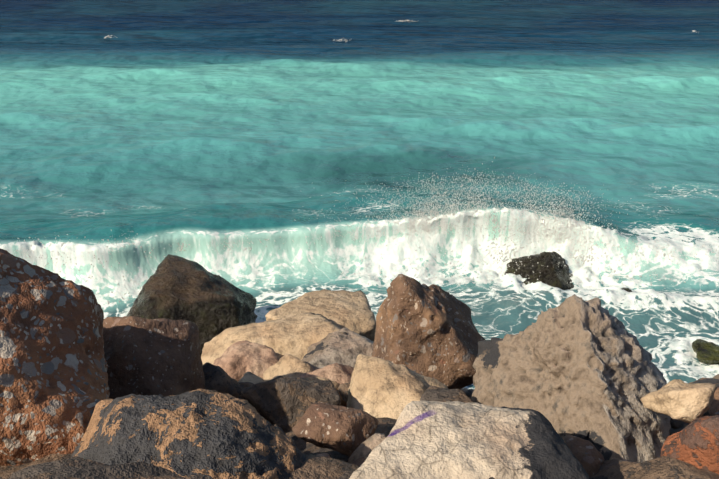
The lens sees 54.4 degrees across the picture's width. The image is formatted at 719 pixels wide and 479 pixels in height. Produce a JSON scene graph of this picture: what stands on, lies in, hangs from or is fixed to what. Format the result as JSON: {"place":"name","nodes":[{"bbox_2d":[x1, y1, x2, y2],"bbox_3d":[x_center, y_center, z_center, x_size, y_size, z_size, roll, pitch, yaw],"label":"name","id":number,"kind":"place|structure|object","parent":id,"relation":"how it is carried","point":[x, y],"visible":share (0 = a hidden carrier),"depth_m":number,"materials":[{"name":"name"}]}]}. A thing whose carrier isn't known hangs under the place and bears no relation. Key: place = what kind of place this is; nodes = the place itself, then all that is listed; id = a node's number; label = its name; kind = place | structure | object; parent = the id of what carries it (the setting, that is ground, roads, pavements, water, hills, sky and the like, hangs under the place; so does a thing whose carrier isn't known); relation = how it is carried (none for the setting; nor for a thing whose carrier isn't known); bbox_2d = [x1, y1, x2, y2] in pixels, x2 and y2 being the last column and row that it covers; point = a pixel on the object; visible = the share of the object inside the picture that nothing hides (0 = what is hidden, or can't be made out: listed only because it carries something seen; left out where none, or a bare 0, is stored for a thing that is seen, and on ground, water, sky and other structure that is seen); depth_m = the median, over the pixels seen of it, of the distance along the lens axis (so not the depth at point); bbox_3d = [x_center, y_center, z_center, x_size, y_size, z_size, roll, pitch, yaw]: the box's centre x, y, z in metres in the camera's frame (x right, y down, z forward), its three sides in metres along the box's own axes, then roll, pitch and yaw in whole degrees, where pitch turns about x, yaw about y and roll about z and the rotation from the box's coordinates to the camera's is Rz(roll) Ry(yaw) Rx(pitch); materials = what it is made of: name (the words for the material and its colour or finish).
{"place":"outdoors","nodes":[
{"label":"outdoors","id":0,"kind":"place"},
{"bbox_2d":[0,0,718,388],"bbox_3d":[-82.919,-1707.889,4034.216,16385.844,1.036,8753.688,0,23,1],"label":"sea water","id":1,"kind":"structure","parent":0,"point":[220,124],"depth_m":16.67,"materials":[{"name":"teal liquid"}]},
{"bbox_2d":[6,157,718,304],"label":"sea spray","id":2,"kind":"object","parent":1,"relation":"on","point":[494,220],"depth_m":10.36,"materials":[{"name":"white liquid"}]},
{"bbox_2d":[105,20,696,41],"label":"whitecaps","id":3,"kind":"object","parent":1,"relation":"on","point":[108,36],"depth_m":36.01,"materials":[{"name":"white liquid"}]},
{"bbox_2d":[505,251,573,289],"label":"rock","id":4,"kind":"object","parent":1,"relation":"in","point":[551,274],"visible":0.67,"depth_m":10.08,"materials":[{"name":"black stone"}]},
{"bbox_2d":[621,287,632,291],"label":"rock","id":5,"kind":"object","parent":1,"relation":"in","point":[627,289],"visible":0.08,"depth_m":9.60,"materials":[{"name":"grey stone"}]},
{"bbox_2d":[692,339,718,364],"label":"rock","id":6,"kind":"object","parent":1,"relation":"in","point":[707,352],"visible":0.94,"depth_m":8.22,"materials":[{"name":"green stone"}]},
{"bbox_2d":[0,396,718,478],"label":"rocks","id":7,"kind":"object","parent":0,"point":[336,465],"depth_m":2.91,"materials":[{"name":"brown stone"}]},
{"bbox_2d":[0,249,109,465],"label":"rock","id":8,"kind":"object","parent":7,"relation":"on","point":[54,389],"visible":0.81,"depth_m":3.39,"materials":[{"name":"brown stone"}]},
{"bbox_2d":[103,316,204,398],"bbox_3d":[-1.419,1.036,4.703,0.861,1.063,1.335,-10,25,-23],"label":"rock","id":9,"kind":"object","parent":7,"relation":"on","point":[161,357],"visible":0.46,"depth_m":4.54,"materials":[{"name":"brown stone"}]},
{"bbox_2d":[72,389,305,478],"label":"rock","id":10,"kind":"object","parent":7,"relation":"on","point":[213,434],"visible":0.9,"depth_m":2.85,"materials":[{"name":"black stone"}]},
{"bbox_2d":[127,254,257,355],"bbox_3d":[-1.947,1.079,8.099,1.605,1.427,1.421,5,24,12],"label":"rock","id":11,"kind":"object","parent":7,"relation":"on","point":[203,299],"visible":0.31,"depth_m":7.68,"materials":[{"name":"brown stone"}]},
{"bbox_2d":[203,362,243,397],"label":"rock","id":12,"kind":"object","parent":7,"relation":"on","point":[219,379],"visible":0.25,"depth_m":5.12,"materials":[{"name":"grey stone"}]},
{"bbox_2d":[213,340,278,380],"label":"rock","id":13,"kind":"object","parent":7,"relation":"on","point":[237,360],"visible":0.6,"depth_m":5.95,"materials":[{"name":"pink stone"}]},
{"bbox_2d":[238,382,253,387],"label":"rock","id":14,"kind":"object","parent":7,"relation":"on","point":[245,384],"visible":0.08,"depth_m":5.27,"materials":[{"name":"grey stone"}]},
{"bbox_2d":[238,372,264,383],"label":"rock","id":15,"kind":"object","parent":7,"relation":"on","point":[251,377],"visible":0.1,"depth_m":5.41,"materials":[{"name":"grey stone"}]},
{"bbox_2d":[201,313,346,363],"bbox_3d":[-0.802,1.047,6.684,1.400,0.495,0.858,-7,23,-2],"label":"rock","id":16,"kind":"object","parent":7,"relation":"on","point":[297,335],"visible":0.48,"depth_m":6.53,"materials":[{"name":"beige stone"}]},
{"bbox_2d":[263,354,312,381],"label":"rock","id":17,"kind":"object","parent":7,"relation":"on","point":[287,365],"visible":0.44,"depth_m":5.77,"materials":[{"name":"beige stone"}]},
{"bbox_2d":[238,376,340,431],"bbox_3d":[-0.500,1.121,4.601,0.831,0.566,0.510,8,24,18],"label":"rock","id":18,"kind":"object","parent":7,"relation":"on","point":[283,403],"visible":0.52,"depth_m":4.38,"materials":[{"name":"stone"}]},
{"bbox_2d":[265,289,375,341],"bbox_3d":[-0.217,0.881,7.310,0.930,0.552,1.269,14,27,30],"label":"rock","id":19,"kind":"object","parent":7,"relation":"on","point":[351,311],"visible":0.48,"depth_m":7.12,"materials":[{"name":"beige stone"}]},
{"bbox_2d":[317,453,330,457],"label":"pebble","id":20,"kind":"object","parent":7,"relation":"on","point":[325,455],"visible":0.15,"depth_m":3.35,"materials":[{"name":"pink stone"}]},
{"bbox_2d":[298,363,353,406],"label":"rock","id":21,"kind":"object","parent":7,"relation":"on","point":[339,373],"visible":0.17,"depth_m":5.59,"materials":[{"name":"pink stone"}]},
{"bbox_2d":[317,377,344,405],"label":"rock","id":22,"kind":"object","parent":21,"relation":"on","point":[336,385],"visible":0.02,"depth_m":5.31,"materials":[{"name":"beige stone"}]},
{"bbox_2d":[292,402,377,456],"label":"rock","id":23,"kind":"object","parent":7,"relation":"on","point":[346,431],"visible":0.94,"depth_m":3.66,"materials":[{"name":"brown stone"}]},
{"bbox_2d":[301,327,373,370],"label":"rock","id":24,"kind":"object","parent":7,"relation":"on","point":[338,348],"visible":0.33,"depth_m":6.15,"materials":[{"name":"grey stone"}]},
{"bbox_2d":[338,382,349,402],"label":"rock","id":25,"kind":"object","parent":7,"relation":"on","point":[343,389],"visible":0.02,"depth_m":5.04,"materials":[{"name":"brown stone"}]},
{"bbox_2d":[351,457,366,465],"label":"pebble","id":26,"kind":"object","parent":7,"relation":"on","point":[359,461],"visible":0.15,"depth_m":3.38,"materials":[{"name":"grey stone"}]},
{"bbox_2d":[348,433,385,462],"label":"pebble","id":27,"kind":"object","parent":7,"relation":"on","point":[365,448],"visible":0.29,"depth_m":3.48,"materials":[{"name":"brown stone"}]},
{"bbox_2d":[347,354,447,418],"bbox_3d":[0.136,1.120,4.754,0.939,0.634,0.754,18,29,35],"label":"rock","id":28,"kind":"object","parent":7,"relation":"on","point":[379,388],"visible":0.56,"depth_m":4.56,"materials":[{"name":"beige stone"}]},
{"bbox_2d":[372,274,484,389],"bbox_3d":[0.604,0.819,5.754,1.069,1.176,0.954,0,23,1],"label":"rock","id":29,"kind":"object","parent":7,"relation":"on","point":[431,331],"visible":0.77,"depth_m":5.42,"materials":[{"name":"brown stone"}]},
{"bbox_2d":[420,386,472,402],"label":"rock","id":30,"kind":"object","parent":7,"relation":"on","point":[434,393],"visible":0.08,"depth_m":4.20,"materials":[{"name":"stone"}]},
{"bbox_2d":[349,401,589,478],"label":"rock","id":31,"kind":"object","parent":7,"relation":"on","point":[441,440],"visible":1,"depth_m":2.82,"materials":[{"name":"stone"}]},
{"bbox_2d":[465,389,473,395],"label":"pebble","id":32,"kind":"object","parent":7,"relation":"on","point":[468,392],"visible":0.5,"depth_m":6.44,"materials":[{"name":"grey stone"}]},
{"bbox_2d":[471,294,670,462],"bbox_3d":[1.232,0.901,4.056,1.160,1.149,1.495,0,23,1],"label":"rock","id":33,"kind":"object","parent":7,"relation":"on","point":[580,367],"visible":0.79,"depth_m":3.86,"materials":[{"name":"grey stone"}]},
{"bbox_2d":[564,435,603,475],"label":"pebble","id":34,"kind":"object","parent":7,"relation":"on","point":[587,454],"visible":0.75,"depth_m":3.35,"materials":[{"name":"brown stone"}]},
{"bbox_2d":[670,418,682,428],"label":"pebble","id":35,"kind":"object","parent":7,"relation":"on","point":[675,424],"visible":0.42,"depth_m":5.00,"materials":[{"name":"black stone"}]},
{"bbox_2d":[661,415,718,473],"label":"rock","id":36,"kind":"object","parent":7,"relation":"on","point":[694,442],"visible":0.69,"depth_m":3.00,"materials":[{"name":"orange stone"}]},
{"bbox_2d":[640,379,717,422],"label":"rock","id":37,"kind":"object","parent":36,"relation":"on","point":[677,399],"visible":0.94,"depth_m":3.54,"materials":[{"name":"beige stone"}]},
{"bbox_2d":[690,378,718,416],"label":"rock","id":38,"kind":"object","parent":7,"relation":"on","point":[714,381],"visible":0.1,"depth_m":5.37,"materials":[{"name":"stone"}]},
{"bbox_2d":[708,387,718,415],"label":"rock","id":39,"kind":"object","parent":7,"relation":"on","point":[713,409],"visible":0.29,"depth_m":4.63,"materials":[{"name":"brown stone"}]}
]}

